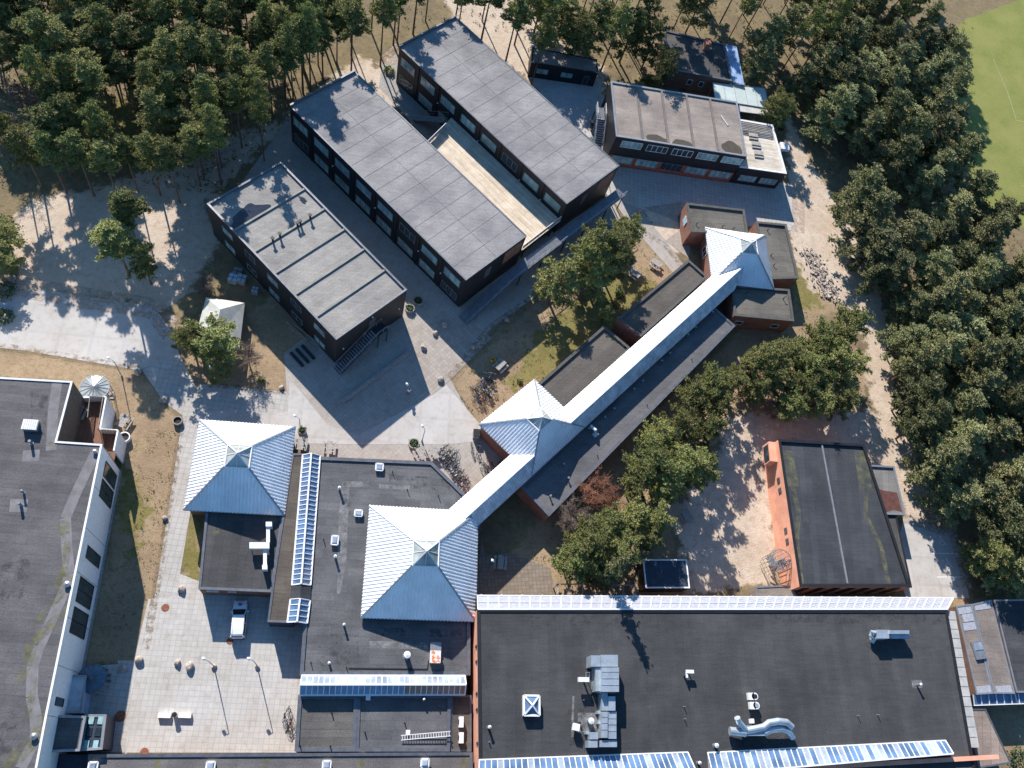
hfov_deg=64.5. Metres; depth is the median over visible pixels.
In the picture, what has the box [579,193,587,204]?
door
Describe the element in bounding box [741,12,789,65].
pine tree
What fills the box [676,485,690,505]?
bare tree
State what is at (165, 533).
leaf drift
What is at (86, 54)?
pine tree
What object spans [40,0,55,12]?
pine tree
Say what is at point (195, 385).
leaf drift
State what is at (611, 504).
bare tree
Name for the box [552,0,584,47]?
pine tree
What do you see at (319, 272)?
classroom block
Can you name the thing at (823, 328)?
pine tree
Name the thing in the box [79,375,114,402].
round canopy
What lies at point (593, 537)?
pine tree
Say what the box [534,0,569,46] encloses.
pine tree
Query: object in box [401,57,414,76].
window
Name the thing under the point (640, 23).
pine tree
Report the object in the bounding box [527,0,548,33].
pine tree
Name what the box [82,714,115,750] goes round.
glazed stairwell
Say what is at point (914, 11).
pine tree
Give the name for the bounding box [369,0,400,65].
pine tree
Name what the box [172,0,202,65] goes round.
pine tree
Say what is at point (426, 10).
pine tree
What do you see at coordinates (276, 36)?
pine tree
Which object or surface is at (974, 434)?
pine tree
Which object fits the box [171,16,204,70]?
pine tree
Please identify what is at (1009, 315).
pine tree
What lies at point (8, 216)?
shrub
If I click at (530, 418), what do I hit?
pyramid pavilion
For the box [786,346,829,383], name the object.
pine tree
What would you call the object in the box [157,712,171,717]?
block bench
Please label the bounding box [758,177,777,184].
window
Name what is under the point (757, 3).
pine tree
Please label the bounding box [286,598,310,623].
strip skylight
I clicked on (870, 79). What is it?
pine tree
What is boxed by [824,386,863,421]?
pine tree
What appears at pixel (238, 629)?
estate car
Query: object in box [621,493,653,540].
pine tree
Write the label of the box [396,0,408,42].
pine tree
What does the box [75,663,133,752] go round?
court shade paving
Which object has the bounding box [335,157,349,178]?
window
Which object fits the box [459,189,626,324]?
access ramp
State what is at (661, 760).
strip skylight
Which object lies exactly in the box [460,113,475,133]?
window
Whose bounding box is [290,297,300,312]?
window
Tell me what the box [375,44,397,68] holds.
sand drift
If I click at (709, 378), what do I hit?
pine tree
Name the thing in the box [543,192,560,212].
window
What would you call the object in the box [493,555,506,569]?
picnic table
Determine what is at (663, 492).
pine tree
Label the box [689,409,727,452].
pine tree
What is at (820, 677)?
great hall
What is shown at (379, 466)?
rooflight
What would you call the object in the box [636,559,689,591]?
black shed
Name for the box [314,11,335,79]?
pine tree
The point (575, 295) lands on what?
bare tree
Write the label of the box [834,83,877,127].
pine tree
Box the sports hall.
[0,377,121,767]
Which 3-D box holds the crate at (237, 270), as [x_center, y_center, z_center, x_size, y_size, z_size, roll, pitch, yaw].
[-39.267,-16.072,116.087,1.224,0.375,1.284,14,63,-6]
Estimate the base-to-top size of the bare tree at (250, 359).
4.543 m
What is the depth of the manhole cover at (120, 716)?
90.15 m
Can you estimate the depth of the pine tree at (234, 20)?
121.42 m
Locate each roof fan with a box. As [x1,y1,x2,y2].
[746,693,757,700]
[748,702,759,709]
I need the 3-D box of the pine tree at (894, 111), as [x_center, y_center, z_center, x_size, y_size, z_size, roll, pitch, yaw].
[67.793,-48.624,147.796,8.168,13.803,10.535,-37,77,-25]
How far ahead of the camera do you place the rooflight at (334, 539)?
98.75 m
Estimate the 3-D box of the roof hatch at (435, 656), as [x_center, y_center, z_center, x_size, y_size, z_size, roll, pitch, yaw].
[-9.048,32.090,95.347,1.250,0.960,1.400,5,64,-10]
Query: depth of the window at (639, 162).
138.36 m
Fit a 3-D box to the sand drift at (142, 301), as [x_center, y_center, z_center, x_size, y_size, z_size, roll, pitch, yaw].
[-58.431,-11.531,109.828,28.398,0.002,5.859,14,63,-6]
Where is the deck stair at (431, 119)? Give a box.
[413,110,448,122]
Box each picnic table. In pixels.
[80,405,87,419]
[114,413,134,429]
[293,437,307,450]
[322,441,336,454]
[412,446,428,460]
[425,445,441,460]
[492,358,508,372]
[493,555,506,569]
[627,268,641,280]
[649,257,662,269]
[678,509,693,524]
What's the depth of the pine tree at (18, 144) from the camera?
107.59 m
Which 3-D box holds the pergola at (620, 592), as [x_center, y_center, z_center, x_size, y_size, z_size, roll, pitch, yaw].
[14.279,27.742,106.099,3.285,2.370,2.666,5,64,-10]
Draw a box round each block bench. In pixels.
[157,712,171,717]
[178,712,191,717]
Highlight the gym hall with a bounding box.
[762,439,910,593]
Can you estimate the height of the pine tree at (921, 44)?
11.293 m
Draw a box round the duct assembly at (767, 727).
[728,716,795,739]
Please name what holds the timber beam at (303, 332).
on the timber beam at (300, 337)
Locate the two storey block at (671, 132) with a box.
[601,81,746,181]
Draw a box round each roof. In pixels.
[56,754,87,767]
[450,266,743,524]
[973,693,1023,705]
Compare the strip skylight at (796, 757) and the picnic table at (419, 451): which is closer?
the strip skylight at (796, 757)
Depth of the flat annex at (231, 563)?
96.89 m
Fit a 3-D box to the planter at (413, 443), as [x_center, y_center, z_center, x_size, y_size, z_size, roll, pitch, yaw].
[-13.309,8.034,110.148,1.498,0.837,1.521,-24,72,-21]
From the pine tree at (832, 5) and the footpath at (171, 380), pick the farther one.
the pine tree at (832, 5)
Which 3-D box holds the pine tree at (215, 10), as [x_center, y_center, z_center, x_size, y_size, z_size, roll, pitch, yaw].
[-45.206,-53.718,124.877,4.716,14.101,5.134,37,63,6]
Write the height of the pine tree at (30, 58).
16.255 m
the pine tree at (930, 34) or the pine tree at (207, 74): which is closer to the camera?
the pine tree at (207, 74)
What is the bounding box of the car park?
[900,517,968,597]
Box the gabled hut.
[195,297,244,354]
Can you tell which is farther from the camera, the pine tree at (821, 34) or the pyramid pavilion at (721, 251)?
the pine tree at (821, 34)
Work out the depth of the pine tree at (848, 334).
123.01 m
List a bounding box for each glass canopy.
[475,594,953,611]
[725,45,743,84]
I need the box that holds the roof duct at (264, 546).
[249,522,272,571]
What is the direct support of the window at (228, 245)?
in the classroom block at (319, 272)
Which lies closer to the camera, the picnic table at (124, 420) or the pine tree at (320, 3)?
the picnic table at (124, 420)
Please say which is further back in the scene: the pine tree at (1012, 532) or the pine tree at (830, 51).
the pine tree at (830, 51)
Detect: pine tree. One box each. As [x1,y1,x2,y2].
[0,0,21,17]
[0,2,28,72]
[0,30,25,91]
[0,112,26,173]
[0,216,27,249]
[0,238,27,275]
[2,125,43,188]
[5,16,39,58]
[12,0,49,20]
[12,5,73,52]
[15,44,50,94]
[16,96,82,174]
[27,130,67,193]
[29,50,53,74]
[36,71,76,107]
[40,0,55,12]
[41,18,84,93]
[44,52,80,102]
[46,90,89,165]
[48,0,85,25]
[48,51,82,116]
[52,11,82,49]
[54,127,94,196]
[63,4,102,45]
[69,46,109,93]
[70,0,94,14]
[70,55,108,105]
[73,23,106,91]
[75,97,116,178]
[78,1,114,38]
[82,95,109,140]
[85,137,124,191]
[86,216,144,275]
[92,36,124,100]
[97,0,125,55]
[104,15,141,75]
[104,49,139,110]
[107,185,154,239]
[110,131,140,192]
[112,11,142,57]
[115,0,135,13]
[123,234,160,284]
[127,0,152,29]
[132,84,174,141]
[132,131,164,195]
[133,23,159,54]
[133,60,160,132]
[134,46,162,71]
[143,32,178,61]
[143,133,186,202]
[144,58,164,80]
[145,0,176,32]
[147,0,176,27]
[148,25,184,69]
[150,70,188,110]
[160,61,196,105]
[163,104,199,167]
[166,317,207,358]
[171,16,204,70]
[171,23,210,75]
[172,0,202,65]
[172,123,213,186]
[179,120,210,180]
[183,311,243,370]
[187,64,219,102]
[189,72,221,149]
[194,0,214,25]
[194,101,228,184]
[197,27,230,79]
[199,0,230,31]
[199,103,234,167]
[199,351,233,385]
[201,25,229,62]
[214,71,239,134]
[218,73,252,148]
[221,42,261,112]
[223,0,251,26]
[223,7,246,46]
[223,34,249,86]
[227,0,256,46]
[240,64,269,132]
[242,20,272,76]
[244,76,271,161]
[245,0,272,41]
[250,41,286,114]
[253,0,274,70]
[265,4,292,38]
[268,5,291,81]
[268,29,301,97]
[269,0,287,5]
[271,20,306,101]
[280,12,320,93]
[281,0,306,14]
[290,0,323,91]
[309,0,326,65]
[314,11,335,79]
[323,0,342,49]
[325,0,345,62]
[335,0,372,71]
[342,0,364,55]
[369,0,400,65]
[370,0,373,32]
[392,0,407,44]
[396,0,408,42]
[412,0,426,34]
[425,0,428,20]
[453,0,474,19]
[473,0,504,39]
[500,0,534,61]
[513,0,539,44]
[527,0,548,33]
[529,251,582,308]
[531,6,561,84]
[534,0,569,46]
[548,539,594,588]
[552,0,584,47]
[561,6,602,57]
[562,512,621,565]
[566,237,601,282]
[568,217,631,279]
[578,256,616,301]
[579,553,608,584]
[580,551,632,593]
[583,0,624,54]
[586,500,628,552]
[594,304,617,326]
[597,236,638,281]
[599,526,646,571]
[600,0,636,71]
[608,4,654,62]
[610,213,646,244]
[616,464,662,502]
[620,432,681,485]
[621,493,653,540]
[630,0,666,35]
[631,518,664,554]
[634,15,674,70]
[637,414,681,448]
[639,42,681,89]
[643,497,677,537]
[648,451,687,491]
[648,474,688,511]
[656,405,702,452]
[667,441,710,489]
[668,375,714,423]
[672,0,696,30]
[674,0,717,33]
[683,451,722,493]
[689,360,736,408]
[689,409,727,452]
[692,388,738,419]
[712,362,749,403]
[719,0,731,23]
[725,0,757,44]
[730,346,765,382]
[736,374,773,406]
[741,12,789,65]
[741,35,778,85]
[743,0,761,16]
[743,0,762,33]
[743,336,794,385]
[757,85,790,124]
[757,362,794,398]
[764,335,806,372]
[766,93,798,127]
[768,386,810,423]
[775,369,821,409]
[776,1,809,57]
[777,60,819,105]
[778,1,829,74]
[779,0,801,14]
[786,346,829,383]
[789,0,815,12]
[789,0,830,48]
[790,358,840,398]
[791,313,843,355]
[793,38,842,95]
[799,82,860,143]
[800,382,837,420]
[804,0,855,64]
[805,335,853,382]
[811,0,852,53]
[812,13,874,81]
[815,53,869,120]
[815,301,877,344]
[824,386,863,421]
[825,162,886,220]
[825,347,872,391]
[826,221,908,285]
[827,321,857,362]
[829,0,859,18]
[831,0,863,23]
[831,185,900,241]
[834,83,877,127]
[844,46,889,87]
[844,107,886,158]
[846,15,873,53]
[850,0,887,38]
[851,61,886,109]
[851,86,916,149]
[854,17,905,61]
[854,244,915,296]
[857,0,886,17]
[862,131,923,182]
[870,62,910,108]
[870,208,937,260]
[873,0,916,34]
[874,110,937,163]
[875,321,930,360]
[879,57,939,107]
[880,103,922,140]
[881,0,930,43]
[882,39,921,87]
[883,289,936,327]
[887,335,953,382]
[888,38,926,84]
[888,164,945,209]
[889,366,947,423]
[890,397,954,446]
[892,111,959,165]
[893,22,944,82]
[899,242,958,296]
[899,431,970,491]
[909,263,973,320]
[910,0,946,38]
[911,145,959,198]
[912,329,970,380]
[912,477,983,529]
[913,212,958,259]
[917,46,961,99]
[918,61,974,114]
[919,81,956,129]
[923,187,979,227]
[924,309,961,344]
[924,416,991,474]
[925,22,959,60]
[927,386,989,431]
[928,115,967,155]
[930,169,1001,222]
[930,238,978,287]
[930,337,1003,384]
[933,131,988,186]
[936,101,969,136]
[937,31,973,76]
[941,257,1000,299]
[943,287,986,322]
[945,367,1007,408]
[947,470,1006,515]
[948,207,1014,264]
[951,239,1012,296]
[953,311,990,356]
[957,534,1018,577]
[958,331,1023,387]
[966,415,1022,458]
[967,555,1023,598]
[968,193,1016,227]
[972,492,1023,551]
[973,298,1023,341]
[975,382,1023,420]
[975,549,1023,590]
[976,286,1023,322]
[976,454,1023,512]
[980,202,1023,247]
[989,249,1023,303]
[993,315,1023,342]
[994,338,1023,394]
[1000,394,1023,432]
[1000,487,1023,523]
[1001,282,1023,327]
[1004,540,1023,556]
[1006,420,1023,457]
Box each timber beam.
[286,321,307,340]
[288,327,316,350]
[292,323,317,344]
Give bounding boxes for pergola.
[553,584,583,594]
[609,585,635,595]
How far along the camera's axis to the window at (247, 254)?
111.91 m
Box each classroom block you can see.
[207,162,406,363]
[289,70,526,306]
[396,15,619,232]
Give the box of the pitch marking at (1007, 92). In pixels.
[993,59,1023,121]
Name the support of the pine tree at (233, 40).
on the ground at (722, 542)
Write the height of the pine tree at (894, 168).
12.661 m
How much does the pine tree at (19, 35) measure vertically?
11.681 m
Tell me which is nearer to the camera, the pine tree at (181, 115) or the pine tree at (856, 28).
the pine tree at (181, 115)
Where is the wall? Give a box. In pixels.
[341,350,410,402]
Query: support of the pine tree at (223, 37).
on the ground at (722, 542)
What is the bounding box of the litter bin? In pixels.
[472,429,479,438]
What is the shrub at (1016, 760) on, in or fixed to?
on the ground at (722, 542)
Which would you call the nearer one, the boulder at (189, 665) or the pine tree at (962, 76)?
the boulder at (189, 665)
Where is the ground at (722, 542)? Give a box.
[0,0,1023,767]
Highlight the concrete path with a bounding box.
[194,380,480,443]
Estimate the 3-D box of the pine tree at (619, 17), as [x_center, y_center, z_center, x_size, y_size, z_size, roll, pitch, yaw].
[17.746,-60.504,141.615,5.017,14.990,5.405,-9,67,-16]
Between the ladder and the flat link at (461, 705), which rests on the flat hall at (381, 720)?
the ladder
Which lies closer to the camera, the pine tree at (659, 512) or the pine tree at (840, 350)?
the pine tree at (659, 512)
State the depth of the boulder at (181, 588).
96.54 m
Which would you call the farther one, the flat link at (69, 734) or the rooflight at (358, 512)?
the rooflight at (358, 512)
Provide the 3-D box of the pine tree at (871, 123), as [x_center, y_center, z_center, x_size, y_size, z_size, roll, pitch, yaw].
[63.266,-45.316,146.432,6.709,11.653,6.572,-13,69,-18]
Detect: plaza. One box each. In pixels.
[241,118,620,493]
[379,51,441,139]
[530,77,609,195]
[610,166,797,230]
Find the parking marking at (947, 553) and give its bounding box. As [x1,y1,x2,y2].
[932,553,962,576]
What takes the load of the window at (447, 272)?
in the classroom block at (453, 233)
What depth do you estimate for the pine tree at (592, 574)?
101.87 m
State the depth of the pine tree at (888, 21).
162.01 m
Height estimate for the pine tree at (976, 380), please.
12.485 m
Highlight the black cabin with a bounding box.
[527,47,597,86]
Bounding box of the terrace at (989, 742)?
[970,709,1010,767]
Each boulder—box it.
[117,664,126,671]
[134,368,140,375]
[134,655,142,663]
[159,395,167,402]
[174,658,180,665]
[177,585,184,592]
[185,661,193,670]
[437,376,443,381]
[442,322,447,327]
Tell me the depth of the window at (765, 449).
117.51 m
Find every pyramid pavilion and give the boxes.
[183,419,295,515]
[360,505,477,621]
[478,379,584,475]
[699,227,774,290]
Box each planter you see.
[121,432,130,442]
[173,416,182,425]
[298,425,306,434]
[405,304,414,313]
[408,438,419,448]
[413,296,422,305]
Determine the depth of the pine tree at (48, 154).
107.78 m
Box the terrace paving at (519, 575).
[477,538,554,594]
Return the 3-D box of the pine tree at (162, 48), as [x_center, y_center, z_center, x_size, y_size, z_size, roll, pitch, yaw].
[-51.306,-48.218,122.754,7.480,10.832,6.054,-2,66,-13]
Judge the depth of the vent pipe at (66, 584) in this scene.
86.16 m
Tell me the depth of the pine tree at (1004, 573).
113.24 m
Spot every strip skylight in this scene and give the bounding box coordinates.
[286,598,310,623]
[291,453,320,585]
[300,674,466,695]
[478,751,694,767]
[707,740,953,767]
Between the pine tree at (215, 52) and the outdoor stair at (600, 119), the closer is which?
the pine tree at (215, 52)
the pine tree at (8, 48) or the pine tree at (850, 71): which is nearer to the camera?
the pine tree at (8, 48)
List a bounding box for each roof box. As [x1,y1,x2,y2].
[572,723,579,730]
[578,672,589,681]
[683,670,693,677]
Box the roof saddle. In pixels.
[290,584,310,599]
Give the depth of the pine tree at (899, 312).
130.47 m
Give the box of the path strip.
[405,317,490,394]
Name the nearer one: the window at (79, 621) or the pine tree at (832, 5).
the window at (79, 621)
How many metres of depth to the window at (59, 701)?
84.44 m
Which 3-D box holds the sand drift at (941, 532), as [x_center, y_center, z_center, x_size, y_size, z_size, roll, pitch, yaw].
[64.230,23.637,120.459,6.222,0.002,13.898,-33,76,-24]
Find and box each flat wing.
[516,308,734,521]
[538,326,629,406]
[610,259,707,346]
[678,202,747,245]
[722,286,793,331]
[748,221,798,288]
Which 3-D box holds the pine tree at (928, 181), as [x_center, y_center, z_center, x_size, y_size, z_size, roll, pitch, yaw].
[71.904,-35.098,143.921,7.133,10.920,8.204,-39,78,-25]
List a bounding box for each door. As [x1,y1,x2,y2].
[369,317,375,328]
[484,266,491,277]
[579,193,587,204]
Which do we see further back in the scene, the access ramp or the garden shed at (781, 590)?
the access ramp
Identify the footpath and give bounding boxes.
[118,356,288,753]
[615,200,682,271]
[643,202,690,257]
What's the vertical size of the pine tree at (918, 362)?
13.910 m
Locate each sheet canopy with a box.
[707,82,767,121]
[738,104,776,121]
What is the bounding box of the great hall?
[469,609,998,767]
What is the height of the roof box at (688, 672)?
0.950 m
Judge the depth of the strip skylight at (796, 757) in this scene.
96.55 m
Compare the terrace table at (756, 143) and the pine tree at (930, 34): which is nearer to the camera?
the terrace table at (756, 143)
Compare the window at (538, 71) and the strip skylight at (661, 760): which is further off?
the window at (538, 71)
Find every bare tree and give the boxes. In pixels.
[0,72,54,112]
[0,111,32,155]
[60,130,92,162]
[151,121,179,155]
[233,338,263,371]
[555,491,592,535]
[568,279,583,299]
[576,464,620,512]
[596,487,625,511]
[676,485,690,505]
[739,370,761,386]
[763,393,789,421]
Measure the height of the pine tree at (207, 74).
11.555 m
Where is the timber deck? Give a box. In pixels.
[428,118,561,257]
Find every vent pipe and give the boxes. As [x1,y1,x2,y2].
[30,732,38,739]
[63,581,70,587]
[403,651,410,659]
[585,717,593,725]
[712,743,718,747]
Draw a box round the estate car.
[230,600,248,639]
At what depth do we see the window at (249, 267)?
115.10 m
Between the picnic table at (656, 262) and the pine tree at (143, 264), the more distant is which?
the picnic table at (656, 262)
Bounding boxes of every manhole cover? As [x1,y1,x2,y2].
[114,710,125,721]
[140,748,148,753]
[161,604,168,611]
[226,638,232,644]
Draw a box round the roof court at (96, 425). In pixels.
[76,396,126,462]
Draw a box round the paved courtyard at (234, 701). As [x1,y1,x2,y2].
[125,574,306,752]
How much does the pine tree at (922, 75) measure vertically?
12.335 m
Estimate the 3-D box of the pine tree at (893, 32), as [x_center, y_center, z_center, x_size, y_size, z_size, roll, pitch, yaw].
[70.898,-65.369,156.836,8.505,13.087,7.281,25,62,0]
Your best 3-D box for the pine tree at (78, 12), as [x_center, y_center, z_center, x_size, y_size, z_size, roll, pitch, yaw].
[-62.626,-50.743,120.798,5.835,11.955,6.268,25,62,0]
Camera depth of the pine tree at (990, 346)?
124.69 m
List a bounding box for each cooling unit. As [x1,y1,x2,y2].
[458,716,463,727]
[458,732,463,742]
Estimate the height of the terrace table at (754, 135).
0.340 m
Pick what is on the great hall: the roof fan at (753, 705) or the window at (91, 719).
the roof fan at (753, 705)
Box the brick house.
[656,31,731,95]
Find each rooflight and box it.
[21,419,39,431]
[87,761,98,767]
[205,761,215,767]
[322,760,331,767]
[331,535,338,545]
[354,509,362,516]
[375,463,383,471]
[420,758,429,767]
[522,694,540,716]
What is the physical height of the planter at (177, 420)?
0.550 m
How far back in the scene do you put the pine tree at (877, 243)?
134.00 m
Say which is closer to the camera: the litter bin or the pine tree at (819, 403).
the litter bin
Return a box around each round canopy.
[78,664,110,694]
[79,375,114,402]
[761,549,791,574]
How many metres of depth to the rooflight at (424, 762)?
90.20 m
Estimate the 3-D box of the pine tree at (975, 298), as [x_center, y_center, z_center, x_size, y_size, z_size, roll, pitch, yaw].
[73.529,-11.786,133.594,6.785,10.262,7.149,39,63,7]
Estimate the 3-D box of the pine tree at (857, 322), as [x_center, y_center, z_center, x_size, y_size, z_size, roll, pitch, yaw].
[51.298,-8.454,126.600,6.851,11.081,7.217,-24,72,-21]
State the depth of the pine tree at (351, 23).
125.91 m
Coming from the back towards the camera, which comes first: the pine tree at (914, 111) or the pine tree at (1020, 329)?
the pine tree at (914, 111)
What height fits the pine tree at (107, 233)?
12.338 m
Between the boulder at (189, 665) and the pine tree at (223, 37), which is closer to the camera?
the boulder at (189, 665)
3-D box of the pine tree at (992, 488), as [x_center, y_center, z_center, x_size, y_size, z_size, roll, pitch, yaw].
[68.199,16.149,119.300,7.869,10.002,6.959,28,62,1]
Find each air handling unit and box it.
[584,655,618,747]
[869,630,909,643]
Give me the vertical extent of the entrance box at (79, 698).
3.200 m
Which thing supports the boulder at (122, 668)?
on the court shade paving at (113, 698)
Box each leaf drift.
[4,344,138,368]
[146,417,182,648]
[193,382,284,394]
[450,225,611,382]
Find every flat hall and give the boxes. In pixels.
[87,752,472,767]
[294,695,357,751]
[300,457,481,676]
[356,696,450,751]
[992,599,1023,692]
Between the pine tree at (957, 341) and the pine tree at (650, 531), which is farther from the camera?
the pine tree at (957, 341)
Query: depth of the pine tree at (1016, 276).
136.82 m
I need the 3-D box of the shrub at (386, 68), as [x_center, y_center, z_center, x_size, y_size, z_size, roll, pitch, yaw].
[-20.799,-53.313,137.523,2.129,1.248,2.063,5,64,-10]
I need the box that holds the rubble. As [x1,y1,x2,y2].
[794,247,848,305]
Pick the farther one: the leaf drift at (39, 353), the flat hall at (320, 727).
the leaf drift at (39, 353)
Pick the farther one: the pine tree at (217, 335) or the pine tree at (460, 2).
the pine tree at (460, 2)
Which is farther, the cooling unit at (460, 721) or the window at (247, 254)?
the window at (247, 254)
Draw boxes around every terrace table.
[748,132,757,139]
[751,141,760,148]
[754,150,763,157]
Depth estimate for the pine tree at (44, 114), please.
106.97 m
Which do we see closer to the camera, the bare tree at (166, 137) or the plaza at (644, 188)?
the bare tree at (166, 137)
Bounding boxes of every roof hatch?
[429,650,440,663]
[430,642,440,649]
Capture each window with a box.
[54,697,64,706]
[69,606,88,639]
[75,576,94,609]
[83,716,102,747]
[85,545,100,568]
[99,478,113,508]
[103,461,116,489]
[222,225,232,240]
[225,240,235,255]
[244,249,255,264]
[247,263,257,278]
[267,273,277,288]
[269,286,279,301]
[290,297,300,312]
[291,310,301,325]
[293,116,307,137]
[294,133,308,153]
[314,136,328,158]
[314,153,328,173]
[314,322,324,337]
[314,334,324,349]
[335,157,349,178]
[335,173,349,193]
[355,194,369,214]
[356,178,370,200]
[376,215,391,235]
[377,200,392,221]
[397,236,412,256]
[399,74,412,93]
[399,222,414,242]
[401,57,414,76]
[418,92,432,111]
[419,258,434,278]
[420,75,434,95]
[421,244,437,265]
[438,112,448,123]
[440,94,454,114]
[440,280,456,300]
[443,266,460,287]
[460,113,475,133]
[481,132,496,152]
[501,152,517,172]
[522,172,538,192]
[536,68,548,74]
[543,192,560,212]
[560,72,573,78]
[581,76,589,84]
[611,154,633,164]
[620,140,642,149]
[634,158,658,168]
[645,144,668,153]
[659,162,683,171]
[670,148,693,157]
[683,166,707,175]
[695,152,718,160]
[702,245,707,258]
[708,170,731,178]
[720,156,743,164]
[733,321,743,324]
[737,175,757,182]
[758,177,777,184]
[763,444,768,462]
[769,324,779,327]
[794,588,899,593]
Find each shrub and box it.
[0,213,14,231]
[0,280,16,301]
[0,308,14,325]
[192,270,214,295]
[257,378,264,383]
[383,65,394,75]
[516,377,522,383]
[604,299,619,310]
[615,288,625,298]
[802,105,811,112]
[1007,746,1023,767]
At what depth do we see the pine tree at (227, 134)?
115.67 m
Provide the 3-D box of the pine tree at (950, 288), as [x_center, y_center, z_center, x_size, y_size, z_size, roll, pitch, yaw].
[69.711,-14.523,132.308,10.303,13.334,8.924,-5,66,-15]
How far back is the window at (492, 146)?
128.66 m
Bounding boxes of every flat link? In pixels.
[51,715,92,752]
[267,453,304,626]
[450,695,471,751]
[948,604,993,695]
[972,600,1014,693]
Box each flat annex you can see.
[198,512,281,596]
[871,465,905,517]
[888,515,911,591]
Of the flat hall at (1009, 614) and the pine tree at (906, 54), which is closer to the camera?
the flat hall at (1009, 614)
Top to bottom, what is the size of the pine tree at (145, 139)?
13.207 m
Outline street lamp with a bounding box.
[106,357,122,376]
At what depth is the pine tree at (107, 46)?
115.82 m
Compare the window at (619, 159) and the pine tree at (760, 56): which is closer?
the window at (619, 159)
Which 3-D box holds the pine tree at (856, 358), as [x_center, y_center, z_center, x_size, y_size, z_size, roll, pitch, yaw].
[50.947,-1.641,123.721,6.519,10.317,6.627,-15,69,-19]
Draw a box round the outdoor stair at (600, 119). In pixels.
[590,102,606,148]
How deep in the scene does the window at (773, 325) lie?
129.25 m
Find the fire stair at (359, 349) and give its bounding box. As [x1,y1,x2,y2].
[334,318,388,374]
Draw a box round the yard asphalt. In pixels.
[0,284,179,369]
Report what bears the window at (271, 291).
in the classroom block at (319, 272)
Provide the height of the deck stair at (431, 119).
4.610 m
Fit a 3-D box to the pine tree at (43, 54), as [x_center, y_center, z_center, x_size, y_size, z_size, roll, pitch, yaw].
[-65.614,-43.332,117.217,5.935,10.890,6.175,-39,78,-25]
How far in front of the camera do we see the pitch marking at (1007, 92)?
169.16 m
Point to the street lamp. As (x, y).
(121, 375)
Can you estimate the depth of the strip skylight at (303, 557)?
98.97 m
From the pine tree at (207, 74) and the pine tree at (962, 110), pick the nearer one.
the pine tree at (207, 74)
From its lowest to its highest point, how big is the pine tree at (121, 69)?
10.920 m
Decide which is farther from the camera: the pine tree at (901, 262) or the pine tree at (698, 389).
the pine tree at (901, 262)
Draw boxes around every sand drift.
[0,274,182,338]
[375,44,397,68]
[791,183,804,232]
[904,514,972,588]
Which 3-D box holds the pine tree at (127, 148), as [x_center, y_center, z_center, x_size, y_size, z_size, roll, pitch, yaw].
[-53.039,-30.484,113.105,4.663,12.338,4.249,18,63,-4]
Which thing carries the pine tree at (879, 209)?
on the ground at (722, 542)
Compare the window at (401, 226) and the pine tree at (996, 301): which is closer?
the window at (401, 226)
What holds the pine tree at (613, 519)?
on the ground at (722, 542)
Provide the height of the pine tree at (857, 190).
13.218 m
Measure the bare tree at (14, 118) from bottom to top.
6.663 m
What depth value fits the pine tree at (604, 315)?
120.63 m
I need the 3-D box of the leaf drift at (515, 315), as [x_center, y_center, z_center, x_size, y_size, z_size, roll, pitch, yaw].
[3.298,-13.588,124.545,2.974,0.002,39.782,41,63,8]
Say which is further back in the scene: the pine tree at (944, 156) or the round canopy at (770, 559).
the pine tree at (944, 156)
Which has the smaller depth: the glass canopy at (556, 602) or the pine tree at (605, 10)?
the glass canopy at (556, 602)
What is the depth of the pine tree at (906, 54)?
151.33 m
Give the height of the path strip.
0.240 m
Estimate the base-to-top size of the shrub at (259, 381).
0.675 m
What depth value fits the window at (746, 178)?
141.71 m
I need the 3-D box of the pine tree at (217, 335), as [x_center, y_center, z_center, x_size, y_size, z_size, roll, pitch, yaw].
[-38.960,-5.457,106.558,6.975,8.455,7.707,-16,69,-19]
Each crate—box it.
[227,273,237,284]
[232,267,242,274]
[236,273,247,285]
[251,286,258,294]
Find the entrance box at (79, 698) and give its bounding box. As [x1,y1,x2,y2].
[65,675,90,713]
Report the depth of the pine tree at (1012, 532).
115.00 m
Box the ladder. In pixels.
[401,731,449,739]
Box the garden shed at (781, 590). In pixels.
[747,585,795,595]
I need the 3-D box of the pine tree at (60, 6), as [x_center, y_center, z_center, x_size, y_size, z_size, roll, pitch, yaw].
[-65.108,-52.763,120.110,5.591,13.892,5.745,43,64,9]
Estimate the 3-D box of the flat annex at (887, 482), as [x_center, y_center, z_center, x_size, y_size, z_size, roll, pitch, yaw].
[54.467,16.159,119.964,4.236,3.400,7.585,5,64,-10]
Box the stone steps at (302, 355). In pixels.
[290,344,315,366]
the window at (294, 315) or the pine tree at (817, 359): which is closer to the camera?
the window at (294, 315)

